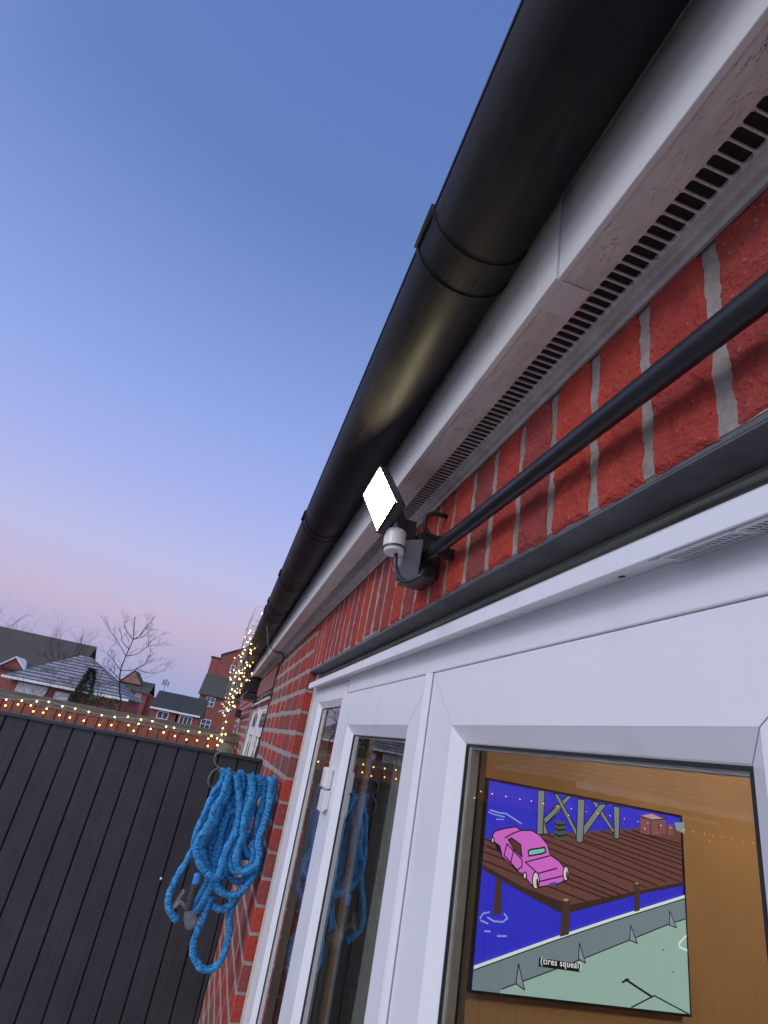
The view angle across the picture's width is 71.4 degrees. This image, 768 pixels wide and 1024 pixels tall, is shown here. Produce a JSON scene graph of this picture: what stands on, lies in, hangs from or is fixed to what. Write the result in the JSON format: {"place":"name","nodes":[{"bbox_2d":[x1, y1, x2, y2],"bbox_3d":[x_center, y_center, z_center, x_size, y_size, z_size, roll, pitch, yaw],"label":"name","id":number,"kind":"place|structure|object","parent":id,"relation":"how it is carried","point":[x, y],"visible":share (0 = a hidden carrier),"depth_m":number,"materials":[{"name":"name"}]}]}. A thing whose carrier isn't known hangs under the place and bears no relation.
{"place":"outdoors","nodes":[
{"label":"outdoors","id":0,"kind":"place"},
{"bbox_2d":[0,652,48,689],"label":"frosted gable house","id":1,"kind":"structure","parent":0,"point":[7,661],"depth_m":31.82,"materials":[{"name":"brick"}]},
{"bbox_2d":[0,626,96,662],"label":"brown roof house","id":2,"kind":"structure","parent":0,"point":[15,642],"depth_m":40.83,"materials":[{"name":"brick"}]},
{"bbox_2d":[120,670,155,716],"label":"gabled brick house","id":3,"kind":"structure","parent":0,"point":[146,694],"depth_m":89.17,"materials":[{"name":"brick"}]},
{"bbox_2d":[162,679,169,690],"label":"phone mast","id":4,"kind":"object","parent":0,"point":[164,682],"visible":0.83,"depth_m":82.05,"materials":[{"name":"grey metal"}]},
{"bbox_2d":[198,647,247,732],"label":"tall brick house","id":5,"kind":"structure","parent":0,"point":[216,683],"depth_m":73.83,"materials":[{"name":"brick"}]},
{"bbox_2d":[200,719,211,728],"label":"window","id":6,"kind":"structure","parent":5,"relation":"in","point":[205,723],"depth_m":71.00,"materials":[{"name":"white plastic"}]},
{"bbox_2d":[206,696,215,706],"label":"window","id":7,"kind":"structure","parent":5,"relation":"in","point":[211,700],"depth_m":72.11,"materials":[{"name":"white plastic"}]},
{"bbox_2d":[229,665,234,673],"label":"window","id":8,"kind":"structure","parent":5,"relation":"in","point":[233,667],"depth_m":80.98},
{"bbox_2d":[0,0,520,697],"label":"sky","id":9,"kind":"structure","parent":0,"point":[213,213],"materials":[{"name":"blue"}]},
{"bbox_3d":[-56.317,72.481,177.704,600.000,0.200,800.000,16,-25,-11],"label":"ground","id":10,"kind":"structure","parent":0,"visible":0},
{"bbox_2d":[0,601,39,631],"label":"bare tree","id":11,"kind":"object","parent":10,"relation":"on","point":[17,621],"visible":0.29,"depth_m":46.23,"materials":[{"name":"brown plant"}]},
{"bbox_2d":[4,649,101,701],"bbox_3d":[-6.689,3.698,9.737,2.640,2.735,2.008,-4,-28,29],"label":"bare shrub","id":12,"kind":"object","parent":10,"relation":"on","point":[44,695],"visible":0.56,"depth_m":10.23,"materials":[{"name":"brown plant"}]},
{"bbox_2d":[33,614,101,662],"bbox_3d":[-17.635,8.530,29.127,4.224,6.144,6.262,16,-25,-11],"label":"bare tree","id":13,"kind":"object","parent":10,"relation":"on","point":[58,644],"visible":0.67,"depth_m":29.04,"materials":[{"name":"brown plant"}]},
{"bbox_2d":[0,655,143,713],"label":"frosted bungalow","id":14,"kind":"object","parent":10,"relation":"on","point":[81,664],"visible":0.41,"depth_m":20.87,"materials":[{"name":"brick"}]},
{"bbox_2d":[69,667,97,704],"bbox_3d":[-7.805,5.225,13.410,0.911,2.617,0.899,16,-25,-11],"label":"conifer tree","id":15,"kind":"object","parent":10,"relation":"on","point":[91,670],"visible":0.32,"depth_m":13.72,"materials":[{"name":"green plant"}]},
{"bbox_2d":[86,693,117,709],"bbox_3d":[-5.119,4.124,9.089,0.687,1.990,0.578,16,-25,-11],"label":"garden bush","id":16,"kind":"object","parent":10,"relation":"on","point":[110,706],"visible":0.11,"depth_m":9.36,"materials":[{"name":"green plant"}]},
{"bbox_2d":[54,654,154,714],"bbox_3d":[-6.053,4.309,11.230,2.670,3.095,2.210,9,-24,4],"label":"bare shrub","id":17,"kind":"object","parent":10,"relation":"on","point":[84,701],"visible":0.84,"depth_m":11.32,"materials":[{"name":"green plant"}]},
{"bbox_2d":[0,688,238,751],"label":"timber fence","id":18,"kind":"object","parent":10,"relation":"on","point":[53,711],"visible":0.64,"depth_m":5.48,"materials":[{"name":"brown wood"}]},
{"bbox_2d":[1,698,224,746],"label":"fence lights","id":19,"kind":"object","parent":18,"relation":"attached to","point":[111,716],"visible":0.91,"depth_m":5.41,"materials":[{"name":"yellow glass"}]},
{"bbox_2d":[103,653,139,704],"bbox_3d":[-13.393,8.983,26.045,4.639,4.293,3.300,-10,-32,39],"label":"bare tree","id":20,"kind":"object","parent":10,"relation":"on","point":[118,674],"visible":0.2,"depth_m":25.19,"materials":[{"name":"brown plant"}]},
{"bbox_2d":[91,611,174,710],"bbox_3d":[-7.737,5.133,15.703,2.634,4.686,1.257,20,-26,-19],"label":"bare tree","id":21,"kind":"object","parent":10,"relation":"on","point":[147,624],"visible":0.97,"depth_m":16.15,"materials":[{"name":"brown plant"}]},
{"bbox_2d":[149,690,185,721],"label":"grey roof bungalow","id":22,"kind":"object","parent":10,"relation":"on","point":[165,705],"visible":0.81,"depth_m":62.09,"materials":[{"name":"brick"}]},
{"bbox_2d":[156,710,168,719],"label":"window","id":23,"kind":"structure","parent":22,"relation":"in","point":[161,714],"depth_m":61.19,"materials":[{"name":"white plastic"}]},
{"bbox_2d":[177,696,207,726],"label":"grey roof bungalow","id":24,"kind":"object","parent":10,"relation":"on","point":[192,710],"visible":0.74,"depth_m":62.36,"materials":[{"name":"brick"}]},
{"bbox_2d":[178,715,192,724],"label":"window","id":25,"kind":"structure","parent":24,"relation":"in","point":[183,719],"depth_m":61.23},
{"bbox_2d":[216,743,232,752],"bbox_3d":[-1.326,2.505,3.633,0.124,1.746,0.124,16,-25,-11],"label":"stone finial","id":26,"kind":"object","parent":10,"relation":"on","point":[226,747],"visible":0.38,"depth_m":3.94,"materials":[{"name":"grey stone"}]},
{"bbox_2d":[197,0,767,1023],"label":"brick house","id":27,"kind":"structure","parent":10,"relation":"on","point":[593,236],"depth_m":0.56,"materials":[{"name":"brick"}]},
{"bbox_2d":[0,710,261,1023],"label":"boarded gate","id":28,"kind":"structure","parent":27,"relation":"attached to","point":[97,826],"depth_m":2.44,"materials":[{"name":"grey paint"}]},
{"bbox_2d":[218,709,243,713],"bbox_3d":[-1.878,2.453,6.562,0.299,0.065,0.500,16,-25,-11],"label":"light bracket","id":29,"kind":"object","parent":27,"relation":"attached to","point":[230,710],"visible":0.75,"depth_m":6.39,"materials":[{"name":"white metal"}]},
{"bbox_2d":[235,718,241,733],"bbox_3d":[-1.941,3.110,6.674,0.018,1.020,0.600,16,-25,-11],"label":"window","id":30,"kind":"structure","parent":27,"relation":"in","point":[239,721],"depth_m":6.61,"materials":[{"name":"grey plastic"}]},
{"bbox_2d":[216,606,262,745],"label":"gutter lights","id":31,"kind":"object","parent":27,"relation":"hanging from","point":[238,670],"visible":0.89,"depth_m":4.51,"materials":[{"name":"yellow"}]},
{"bbox_2d":[234,709,246,719],"bbox_3d":[-1.468,2.086,5.492,0.130,0.094,0.100,16,-25,-11],"label":"wall camera","id":32,"kind":"object","parent":27,"relation":"attached to","point":[238,712],"depth_m":5.45,"materials":[{"name":"black plastic"}]},
{"bbox_2d":[207,751,280,787],"bbox_3d":[-0.488,0.934,1.902,0.255,0.120,0.017,16,-25,-11],"label":"hose hanger","id":33,"kind":"object","parent":27,"relation":"attached to","point":[216,765],"visible":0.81,"depth_m":1.89,"materials":[{"name":"grey metal"}]},
{"bbox_2d":[164,767,277,973],"bbox_3d":[-0.555,1.188,1.796,0.284,0.593,0.112,16,-25,-11],"label":"garden hose","id":34,"kind":"object","parent":33,"relation":"hanging from","point":[223,821],"visible":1,"depth_m":1.80,"materials":[{"name":"fabric"}]},
{"bbox_2d":[229,676,260,708],"bbox_3d":[-1.503,1.938,5.651,0.162,0.237,2.503,16,-25,-12],"label":"rainwater hopper","id":35,"kind":"object","parent":27,"relation":"attached to","point":[249,688],"visible":0.97,"depth_m":4.78,"materials":[{"name":"black plastic"}]},
{"bbox_2d":[242,697,269,756],"bbox_3d":[-1.135,2.427,3.791,0.078,2.082,1.800,16,-25,-11],"label":"side door","id":36,"kind":"structure","parent":27,"relation":"in","point":[248,746],"depth_m":4.08,"materials":[{"name":"plastic"}]},
{"bbox_2d":[253,626,267,753],"bbox_3d":[-0.765,1.277,3.204,0.129,1.073,1.480,13,-24,-4],"label":"white cable","id":37,"kind":"object","parent":27,"relation":"hanging from","point":[263,686],"visible":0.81,"depth_m":3.44,"materials":[{"name":"white plastic"}]},
{"bbox_2d":[255,647,283,757],"bbox_3d":[-0.808,1.674,2.873,0.093,1.874,0.373,16,-25,-11],"label":"dark cable","id":38,"kind":"object","parent":27,"relation":"attached to","point":[269,700],"visible":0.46,"depth_m":3.26,"materials":[{"name":"black plastic"}]},
{"bbox_2d":[324,740,404,1023],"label":"curtain","id":39,"kind":"object","parent":27,"relation":"hanging from","point":[351,977],"visible":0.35,"depth_m":1.29,"materials":[{"name":"grey fabric"}]},
{"bbox_2d":[362,465,446,590],"bbox_3d":[0.031,0.036,0.877,0.150,0.208,0.196,16,-25,-11],"label":"security light","id":40,"kind":"object","parent":27,"relation":"attached to","point":[404,546],"visible":1,"depth_m":0.85,"materials":[{"name":"black"}]},
{"bbox_2d":[240,484,767,1023],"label":"patio door","id":41,"kind":"structure","parent":27,"relation":"in","point":[651,651],"depth_m":0.64,"materials":[{"name":"plastic"}]},
{"bbox_2d":[317,767,333,811],"bbox_3d":[-0.150,0.703,1.357,0.020,0.099,0.064,16,-25,-11],"label":"door hinge","id":42,"kind":"object","parent":41,"relation":"attached to","point":[325,784],"depth_m":1.34,"materials":[{"name":"white plastic"}]},
{"bbox_2d":[420,270,767,564],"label":"conduit pipe","id":43,"kind":"object","parent":27,"relation":"attached to","point":[744,309],"visible":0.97,"depth_m":0.44,"materials":[{"name":"black plastic"}]},
{"bbox_2d":[320,740,767,1023],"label":"interior wall","id":44,"kind":"structure","parent":10,"relation":"on","point":[728,965],"depth_m":2.28,"materials":[{"name":"paint"}]},
{"bbox_2d":[467,777,691,1016],"bbox_3d":[0.801,1.513,2.117,0.941,0.691,0.067,16,-25,-11],"label":"television","id":45,"kind":"object","parent":44,"relation":"attached to","point":[580,900],"visible":1,"depth_m":2.09,"materials":[{"name":"multicoloured plastic"}]}
]}

